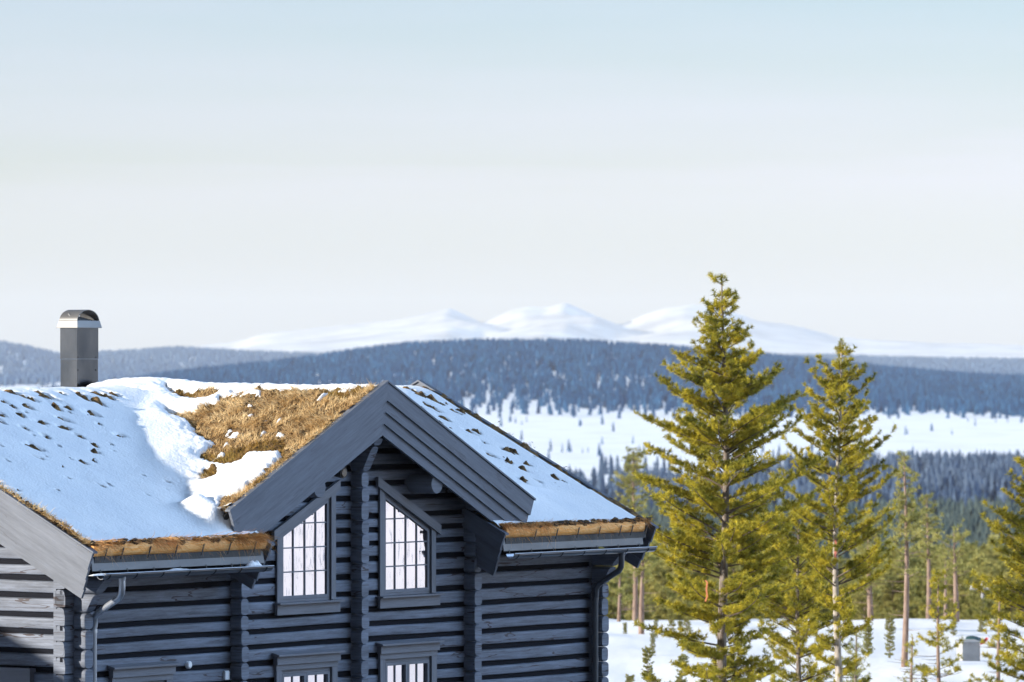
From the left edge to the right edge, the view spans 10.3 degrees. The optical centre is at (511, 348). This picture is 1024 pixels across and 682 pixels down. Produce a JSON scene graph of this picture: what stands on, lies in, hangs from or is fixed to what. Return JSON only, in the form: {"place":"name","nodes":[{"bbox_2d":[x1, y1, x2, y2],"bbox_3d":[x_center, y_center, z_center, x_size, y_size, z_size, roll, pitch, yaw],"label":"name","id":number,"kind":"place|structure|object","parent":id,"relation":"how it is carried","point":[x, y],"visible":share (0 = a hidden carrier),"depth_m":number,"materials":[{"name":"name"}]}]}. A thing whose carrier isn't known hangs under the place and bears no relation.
{"place":"outdoors","nodes":[
{"label":"outdoors","id":0,"kind":"place"},
{"bbox_2d":[0,303,1023,681],"bbox_3d":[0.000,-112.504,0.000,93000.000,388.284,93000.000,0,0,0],"label":"snow ground","id":1,"kind":"structure","parent":0,"point":[670,325],"depth_m":4453.64,"materials":[{"name":"white snow"}]},
{"bbox_2d":[0,310,658,681],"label":"log cabin","id":2,"kind":"object","parent":1,"relation":"on","point":[381,545],"visible":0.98,"depth_m":90.26,"materials":[{"name":"black wood"}]},
{"bbox_2d":[0,667,35,681],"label":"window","id":3,"kind":"structure","parent":2,"relation":"in","point":[7,674],"depth_m":85.51,"materials":[{"name":"grey glass"}]},
{"bbox_2d":[89,573,104,575],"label":"snow lump","id":4,"kind":"object","parent":2,"relation":"on","point":[102,574],"visible":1,"depth_m":84.08,"materials":[{"name":"white snow"}]},
{"bbox_2d":[107,661,180,681],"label":"window","id":5,"kind":"structure","parent":2,"relation":"in","point":[162,671],"depth_m":86.19,"materials":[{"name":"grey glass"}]},
{"bbox_2d":[245,560,261,565],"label":"snow lump","id":6,"kind":"object","parent":2,"relation":"on","point":[253,563],"visible":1,"depth_m":87.05,"materials":[{"name":"white snow"}]},
{"bbox_2d":[272,480,344,615],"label":"window","id":7,"kind":"structure","parent":2,"relation":"in","point":[306,561],"depth_m":89.60,"materials":[{"name":"grey glass"}]},
{"bbox_2d":[272,648,345,681],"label":"window","id":8,"kind":"structure","parent":2,"relation":"in","point":[319,661],"depth_m":89.49,"materials":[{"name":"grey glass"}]},
{"bbox_2d":[0,377,648,542],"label":"roof snow","id":9,"kind":"structure","parent":2,"relation":"on","point":[147,466],"depth_m":88.76,"materials":[{"name":"white snow"}]},
{"bbox_2d":[375,477,444,608],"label":"window","id":10,"kind":"structure","parent":2,"relation":"in","point":[407,537],"depth_m":91.61,"materials":[{"name":"grey glass"}]},
{"bbox_2d":[376,638,444,681],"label":"window","id":11,"kind":"structure","parent":2,"relation":"in","point":[415,660],"depth_m":91.63,"materials":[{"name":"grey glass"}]},
{"bbox_2d":[0,340,1023,386],"bbox_3d":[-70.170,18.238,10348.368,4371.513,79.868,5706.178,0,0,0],"label":"forest","id":12,"kind":"object","parent":1,"relation":"on","point":[45,367],"visible":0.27,"depth_m":10731.54,"materials":[{"name":"blue plant"}]},
{"bbox_2d":[41,337,1023,418],"bbox_3d":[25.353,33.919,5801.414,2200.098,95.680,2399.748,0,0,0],"label":"hill forest","id":13,"kind":"object","parent":1,"relation":"on","point":[893,389],"visible":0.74,"depth_m":5546.11,"materials":[{"name":"blue plant"}]},
{"bbox_2d":[605,577,632,619],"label":"forest edge pine","id":14,"kind":"object","parent":1,"relation":"on","point":[612,611],"visible":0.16,"depth_m":270.73,"materials":[{"name":"green plant"}]},
{"bbox_2d":[608,564,636,621],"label":"pine tree","id":15,"kind":"object","parent":1,"relation":"on","point":[620,576],"visible":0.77,"depth_m":199.98,"materials":[{"name":"green plant"}]},
{"bbox_2d":[622,622,627,633],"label":"sapling","id":16,"kind":"object","parent":1,"relation":"on","point":[624,628],"visible":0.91,"depth_m":185.88,"materials":[{"name":"green plant"}]},
{"bbox_2d":[612,564,640,582],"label":"forest edge pine","id":17,"kind":"object","parent":1,"relation":"on","point":[627,572],"visible":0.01,"depth_m":321.05,"materials":[{"name":"green plant"}]},
{"bbox_2d":[625,674,634,681],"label":"sapling","id":18,"kind":"object","parent":1,"relation":"on","point":[630,678],"visible":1,"depth_m":144.51,"materials":[{"name":"green plant"}]},
{"bbox_2d":[610,573,651,596],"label":"forest edge pine","id":19,"kind":"object","parent":1,"relation":"on","point":[630,579],"visible":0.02,"depth_m":313.66,"materials":[{"name":"green plant"}]},
{"bbox_2d":[616,576,650,614],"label":"forest edge pine","id":20,"kind":"object","parent":1,"relation":"on","point":[638,591],"visible":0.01,"depth_m":283.55,"materials":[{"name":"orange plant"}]},
{"bbox_2d":[610,445,657,620],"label":"pine tree","id":21,"kind":"object","parent":1,"relation":"on","point":[630,490],"visible":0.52,"depth_m":229.92,"materials":[{"name":"green plant"}]},
{"bbox_2d":[623,555,647,583],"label":"forest edge pine","id":22,"kind":"object","parent":1,"relation":"on","point":[625,563],"visible":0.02,"depth_m":332.31,"materials":[{"name":"green plant"}]},
{"bbox_2d":[622,591,654,620],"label":"forest edge pine","id":23,"kind":"object","parent":1,"relation":"on","point":[647,603],"visible":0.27,"depth_m":248.64,"materials":[{"name":"green plant"}]},
{"bbox_2d":[623,594,661,619],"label":"forest edge pine","id":24,"kind":"object","parent":1,"relation":"on","point":[653,603],"visible":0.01,"depth_m":281.81,"materials":[{"name":"green plant"}]},
{"bbox_2d":[628,539,661,633],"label":"pine tree","id":25,"kind":"object","parent":1,"relation":"on","point":[640,571],"visible":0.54,"depth_m":181.89,"materials":[{"name":"green plant"}]},
{"bbox_2d":[641,646,654,681],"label":"sapling","id":26,"kind":"object","parent":1,"relation":"on","point":[646,658],"visible":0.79,"depth_m":146.04,"materials":[{"name":"green plant"}]},
{"bbox_2d":[649,632,656,655],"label":"sapling","id":27,"kind":"object","parent":1,"relation":"on","point":[653,639],"visible":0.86,"depth_m":167.35,"materials":[{"name":"green plant"}]},
{"bbox_2d":[653,619,658,637],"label":"sapling","id":28,"kind":"object","parent":1,"relation":"on","point":[655,621],"visible":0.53,"depth_m":178.20,"materials":[{"name":"green plant"}]},
{"bbox_2d":[639,561,685,598],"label":"forest edge pine","id":29,"kind":"object","parent":1,"relation":"on","point":[647,590],"visible":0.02,"depth_m":296.31,"materials":[{"name":"green plant"}]},
{"bbox_2d":[639,562,690,619],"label":"forest edge pine","id":30,"kind":"object","parent":1,"relation":"on","point":[656,578],"visible":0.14,"depth_m":282.49,"materials":[{"name":"green plant"}]},
{"bbox_2d":[647,595,692,620],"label":"forest edge pine","id":31,"kind":"object","parent":1,"relation":"on","point":[662,612],"visible":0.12,"depth_m":267.49,"materials":[{"name":"green plant"}]},
{"bbox_2d":[667,608,676,630],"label":"sapling","id":32,"kind":"object","parent":1,"relation":"on","point":[672,618],"visible":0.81,"depth_m":187.53,"materials":[{"name":"green plant"}]},
{"bbox_2d":[639,552,707,571],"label":"forest edge pine","id":33,"kind":"object","parent":1,"relation":"on","point":[660,561],"visible":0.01,"depth_m":317.28,"materials":[{"name":"green plant"}]},
{"bbox_2d":[654,581,692,619],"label":"forest edge pine","id":34,"kind":"object","parent":1,"relation":"on","point":[667,592],"visible":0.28,"depth_m":269.47,"materials":[{"name":"green plant"}]},
{"bbox_2d":[677,620,683,634],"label":"sapling","id":35,"kind":"object","parent":1,"relation":"on","point":[679,623],"visible":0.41,"depth_m":175.98,"materials":[{"name":"green plant"}]},
{"bbox_2d":[675,653,689,681],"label":"sapling","id":36,"kind":"object","parent":1,"relation":"on","point":[679,660],"visible":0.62,"depth_m":142.00,"materials":[{"name":"green plant"}]},
{"bbox_2d":[681,596,693,631],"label":"sapling","id":37,"kind":"object","parent":1,"relation":"on","point":[687,627],"visible":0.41,"depth_m":187.13,"materials":[{"name":"green plant"}]},
{"bbox_2d":[660,545,716,601],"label":"forest edge pine","id":38,"kind":"object","parent":1,"relation":"on","point":[670,570],"visible":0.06,"depth_m":290.60,"materials":[{"name":"green plant"}]},
{"bbox_2d":[687,579,718,619],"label":"forest edge pine","id":39,"kind":"object","parent":1,"relation":"on","point":[700,604],"visible":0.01,"depth_m":261.13,"materials":[{"name":"green plant"}]},
{"bbox_2d":[705,590,736,618],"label":"forest edge pine","id":40,"kind":"object","parent":1,"relation":"on","point":[728,601],"visible":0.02,"depth_m":246.81,"materials":[{"name":"green plant"}]},
{"bbox_2d":[709,577,737,618],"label":"forest edge pine","id":41,"kind":"object","parent":1,"relation":"on","point":[716,581],"depth_m":267.10,"materials":[{"name":"green plant"}]},
{"bbox_2d":[631,272,831,681],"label":"pine tree","id":42,"kind":"object","parent":1,"relation":"on","point":[731,386],"visible":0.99,"depth_m":121.66,"materials":[{"name":"green plant"}]},
{"bbox_2d":[705,580,707,601],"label":"ribbon","id":43,"kind":"object","parent":42,"relation":"hanging from","point":[706,591],"visible":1,"depth_m":120.25,"materials":[{"name":"brown"}]},
{"bbox_2d":[707,546,760,587],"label":"forest edge pine","id":44,"kind":"object","parent":1,"relation":"on","point":[731,570],"visible":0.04,"depth_m":288.14,"materials":[{"name":"green plant"}]},
{"bbox_2d":[736,599,766,618],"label":"forest edge pine","id":45,"kind":"object","parent":1,"relation":"on","point":[758,615],"visible":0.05,"depth_m":264.24,"materials":[{"name":"green plant"}]},
{"bbox_2d":[499,408,1022,458],"bbox_3d":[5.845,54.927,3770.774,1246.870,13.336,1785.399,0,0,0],"label":"bog trees","id":46,"kind":"object","parent":1,"relation":"on","point":[613,428],"visible":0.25,"depth_m":3782.77,"materials":[{"name":"plant"}]},
{"bbox_2d":[749,581,782,618],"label":"forest edge pine","id":47,"kind":"object","parent":1,"relation":"on","point":[776,594],"visible":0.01,"depth_m":267.07,"materials":[{"name":"green plant"}]},
{"bbox_2d":[759,550,809,596],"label":"forest edge pine","id":48,"kind":"object","parent":1,"relation":"on","point":[784,567],"visible":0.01,"depth_m":310.48,"materials":[{"name":"green plant"}]},
{"bbox_2d":[563,448,1023,513],"bbox_3d":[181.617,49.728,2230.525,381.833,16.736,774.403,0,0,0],"label":"belt forest","id":49,"kind":"object","parent":1,"relation":"on","point":[953,476],"visible":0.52,"depth_m":2039.49,"materials":[{"name":"green plant"}]},
{"bbox_2d":[742,500,859,681],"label":"pine tree","id":50,"kind":"object","parent":1,"relation":"on","point":[802,633],"visible":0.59,"depth_m":132.81,"materials":[{"name":"green plant"}]},
{"bbox_2d":[604,493,1023,565],"bbox_3d":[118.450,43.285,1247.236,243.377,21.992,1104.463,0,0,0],"label":"slope forest","id":51,"kind":"object","parent":1,"relation":"on","point":[974,524],"visible":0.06,"depth_m":1552.27,"materials":[{"name":"green plant"}]},
{"bbox_2d":[799,582,830,618],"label":"forest edge pine","id":52,"kind":"object","parent":1,"relation":"on","point":[812,596],"visible":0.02,"depth_m":264.85,"materials":[{"name":"green plant"}]},
{"bbox_2d":[804,602,832,619],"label":"forest edge pine","id":53,"kind":"object","parent":1,"relation":"on","point":[825,610],"visible":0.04,"depth_m":257.10,"materials":[{"name":"green plant"}]},
{"bbox_2d":[808,562,861,609],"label":"forest edge pine","id":54,"kind":"object","parent":1,"relation":"on","point":[841,572],"visible":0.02,"depth_m":291.84,"materials":[{"name":"green plant"}]},
{"bbox_2d":[772,337,899,681],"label":"pine tree","id":55,"kind":"object","parent":1,"relation":"on","point":[837,386],"visible":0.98,"depth_m":127.79,"materials":[{"name":"green plant"}]},
{"bbox_2d":[838,559,846,566],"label":"forest edge pine","id":56,"kind":"object","parent":1,"relation":"on","point":[841,562],"visible":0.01,"depth_m":418.99,"materials":[{"name":"green plant"}]},
{"bbox_2d":[838,553,853,570],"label":"forest edge pine","id":57,"kind":"object","parent":1,"relation":"on","point":[840,558],"visible":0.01,"depth_m":385.94,"materials":[{"name":"green plant"}]},
{"bbox_2d":[827,572,876,619],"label":"forest edge pine","id":58,"kind":"object","parent":1,"relation":"on","point":[841,586],"visible":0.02,"depth_m":272.90,"materials":[{"name":"green plant"}]},
{"bbox_2d":[841,629,871,681],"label":"pine tree","id":59,"kind":"object","parent":1,"relation":"on","point":[855,673],"visible":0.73,"depth_m":140.01,"materials":[{"name":"green plant"}]},
{"bbox_2d":[848,581,883,619],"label":"forest edge pine","id":60,"kind":"object","parent":1,"relation":"on","point":[861,609],"visible":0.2,"depth_m":247.29,"materials":[{"name":"green plant"}]},
{"bbox_2d":[862,623,874,656],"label":"sapling","id":61,"kind":"object","parent":1,"relation":"on","point":[868,642],"visible":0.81,"depth_m":161.83,"materials":[{"name":"green plant"}]},
{"bbox_2d":[849,512,890,620],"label":"pine tree","id":62,"kind":"object","parent":1,"relation":"on","point":[868,588],"visible":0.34,"depth_m":195.96,"materials":[{"name":"green plant"}]},
{"bbox_2d":[850,552,895,575],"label":"forest edge pine","id":63,"kind":"object","parent":1,"relation":"on","point":[881,565],"visible":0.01,"depth_m":325.29,"materials":[{"name":"green plant"}]},
{"bbox_2d":[872,584,891,617],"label":"forest edge pine","id":64,"kind":"object","parent":1,"relation":"on","point":[879,610],"depth_m":259.33,"materials":[{"name":"green plant"}]},
{"bbox_2d":[872,565,896,611],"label":"forest edge pine","id":65,"kind":"object","parent":1,"relation":"on","point":[890,573],"depth_m":302.43,"materials":[{"name":"green plant"}]},
{"bbox_2d":[860,544,914,557],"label":"forest edge pine","id":66,"kind":"object","parent":1,"relation":"on","point":[886,552],"depth_m":386.41,"materials":[{"name":"green plant"}]},
{"bbox_2d":[883,611,895,657],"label":"sapling","id":67,"kind":"object","parent":1,"relation":"on","point":[890,622],"visible":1,"depth_m":168.11,"materials":[{"name":"green plant"}]},
{"bbox_2d":[873,568,915,618],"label":"forest edge pine","id":68,"kind":"object","parent":1,"relation":"on","point":[894,599],"visible":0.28,"depth_m":251.75,"materials":[{"name":"green plant"}]},
{"bbox_2d":[879,540,930,573],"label":"forest edge pine","id":69,"kind":"object","parent":1,"relation":"on","point":[919,558],"visible":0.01,"depth_m":351.15,"materials":[{"name":"green plant"}]},
{"bbox_2d":[888,574,924,618],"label":"forest edge pine","id":70,"kind":"object","parent":1,"relation":"on","point":[915,575],"visible":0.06,"depth_m":276.16,"materials":[{"name":"green plant"}]},
{"bbox_2d":[883,449,932,666],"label":"pine tree","id":71,"kind":"object","parent":1,"relation":"on","point":[905,516],"visible":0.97,"depth_m":159.95,"materials":[{"name":"green plant"}]},
{"bbox_2d":[889,634,933,681],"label":"pine tree","id":72,"kind":"object","parent":1,"relation":"on","point":[912,670],"visible":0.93,"depth_m":149.98,"materials":[{"name":"green plant"}]},
{"bbox_2d":[881,545,947,580],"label":"forest edge pine","id":73,"kind":"object","parent":1,"relation":"on","point":[895,553],"visible":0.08,"depth_m":302.96,"materials":[{"name":"green plant"}]},
{"bbox_2d":[902,573,943,618],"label":"forest edge pine","id":74,"kind":"object","parent":1,"relation":"on","point":[917,591],"visible":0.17,"depth_m":272.81,"materials":[{"name":"green plant"}]},
{"bbox_2d":[920,663,927,681],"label":"sapling","id":75,"kind":"object","parent":1,"relation":"on","point":[922,676],"visible":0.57,"depth_m":148.54,"materials":[{"name":"green plant"}]},
{"bbox_2d":[908,492,944,618],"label":"pine tree","id":76,"kind":"object","parent":1,"relation":"on","point":[928,556],"visible":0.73,"depth_m":204.91,"materials":[{"name":"green plant"}]},
{"bbox_2d":[915,591,943,618],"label":"forest edge pine","id":77,"kind":"object","parent":1,"relation":"on","point":[922,612],"visible":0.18,"depth_m":258.69,"materials":[{"name":"green plant"}]},
{"bbox_2d":[907,568,973,681],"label":"pine tree","id":78,"kind":"object","parent":1,"relation":"on","point":[938,632],"visible":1,"depth_m":145.97,"materials":[{"name":"green plant"}]},
{"bbox_2d":[931,556,959,618],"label":"pine tree","id":79,"kind":"object","parent":1,"relation":"on","point":[946,579],"visible":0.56,"depth_m":214.94,"materials":[{"name":"green plant"}]},
{"bbox_2d":[921,548,973,572],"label":"forest edge pine","id":80,"kind":"object","parent":1,"relation":"on","point":[966,559],"visible":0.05,"depth_m":334.13,"materials":[{"name":"green plant"}]},
{"bbox_2d":[916,541,980,566],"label":"forest edge pine","id":81,"kind":"object","parent":1,"relation":"on","point":[966,554],"visible":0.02,"depth_m":353.09,"materials":[{"name":"green plant"}]},
{"bbox_2d":[949,602,957,635],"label":"sapling","id":82,"kind":"object","parent":1,"relation":"on","point":[953,610],"visible":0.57,"depth_m":178.88,"materials":[{"name":"green plant"}]},
{"bbox_2d":[932,518,979,621],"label":"pine tree","id":83,"kind":"object","parent":1,"relation":"on","point":[961,550],"visible":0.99,"depth_m":191.91,"materials":[{"name":"green plant"}]},
{"bbox_2d":[934,562,978,619],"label":"forest edge pine","id":84,"kind":"object","parent":1,"relation":"on","point":[962,590],"visible":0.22,"depth_m":264.58,"materials":[{"name":"green plant"}]},
{"bbox_2d":[940,564,987,618],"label":"forest edge pine","id":85,"kind":"object","parent":1,"relation":"on","point":[976,581],"visible":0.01,"depth_m":282.53,"materials":[{"name":"green plant"}]},
{"bbox_2d":[955,639,979,660],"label":"utility cabinet","id":86,"kind":"object","parent":1,"relation":"on","point":[968,649],"visible":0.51,"depth_m":165.84,"materials":[{"name":"grey paint"}]},
{"bbox_2d":[965,636,981,640],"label":"tarpaulin bundle","id":87,"kind":"object","parent":1,"relation":"on","point":[974,637],"visible":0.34,"depth_m":171.91,"materials":[{"name":"teal"}]},
{"bbox_2d":[970,581,989,603],"bbox_3d":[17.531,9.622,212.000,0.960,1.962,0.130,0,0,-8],"label":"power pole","id":88,"kind":"object","parent":1,"relation":"on","point":[982,595],"visible":0.22,"depth_m":211.96,"materials":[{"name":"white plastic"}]},
{"bbox_2d":[959,579,1002,619],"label":"forest edge pine","id":89,"kind":"object","parent":1,"relation":"on","point":[974,602],"visible":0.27,"depth_m":257.30,"materials":[{"name":"green plant"}]},
{"bbox_2d":[959,541,1002,555],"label":"forest edge pine","id":90,"kind":"object","parent":1,"relation":"on","point":[963,544],"depth_m":407.58,"materials":[{"name":"green plant"}]},
{"bbox_2d":[977,596,987,631],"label":"sapling","id":91,"kind":"object","parent":1,"relation":"on","point":[981,608],"visible":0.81,"depth_m":183.55,"materials":[{"name":"green plant"}]},
{"bbox_2d":[963,551,1011,575],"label":"forest edge pine","id":92,"kind":"object","parent":1,"relation":"on","point":[999,563],"depth_m":315.99,"materials":[{"name":"green plant"}]},
{"bbox_2d":[960,538,1021,556],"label":"forest edge pine","id":93,"kind":"object","parent":1,"relation":"on","point":[983,546],"visible":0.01,"depth_m":408.54,"materials":[{"name":"green plant"}]},
{"bbox_2d":[968,554,1017,592],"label":"forest edge pine","id":94,"kind":"object","parent":1,"relation":"on","point":[980,560],"visible":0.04,"depth_m":290.91,"materials":[{"name":"green plant"}]},
{"bbox_2d":[963,452,1023,681],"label":"pine tree","id":95,"kind":"object","parent":1,"relation":"on","point":[1015,599],"visible":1,"depth_m":125.91,"materials":[{"name":"green plant"}]},
{"bbox_2d":[969,586,1020,681],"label":"pine tree","id":96,"kind":"object","parent":1,"relation":"on","point":[996,637],"visible":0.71,"depth_m":149.92,"materials":[{"name":"green plant"}]},
{"bbox_2d":[970,546,1023,572],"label":"forest edge pine","id":97,"kind":"object","parent":1,"relation":"on","point":[992,556],"visible":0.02,"depth_m":322.58,"materials":[{"name":"green plant"}]},
{"bbox_2d":[994,595,1002,630],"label":"sapling","id":98,"kind":"object","parent":1,"relation":"on","point":[997,604],"visible":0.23,"depth_m":185.20,"materials":[{"name":"green plant"}]},
{"bbox_2d":[979,565,1018,596],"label":"forest edge pine","id":99,"kind":"object","parent":1,"relation":"on","point":[984,570],"visible":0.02,"depth_m":278.50,"materials":[{"name":"green plant"}]},
{"bbox_2d":[987,533,1012,559],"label":"forest edge pine","id":100,"kind":"object","parent":1,"relation":"on","point":[996,543],"visible":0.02,"depth_m":369.10,"materials":[{"name":"green plant"}]},
{"bbox_2d":[987,565,1023,619],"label":"forest edge pine","id":101,"kind":"object","parent":1,"relation":"on","point":[1005,607],"visible":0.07,"depth_m":262.85,"materials":[{"name":"green plant"}]},
{"bbox_2d":[0,0,1023,351],"label":"sky","id":102,"kind":"structure","parent":0,"point":[173,172],"materials":[{"name":"white"}]}
]}

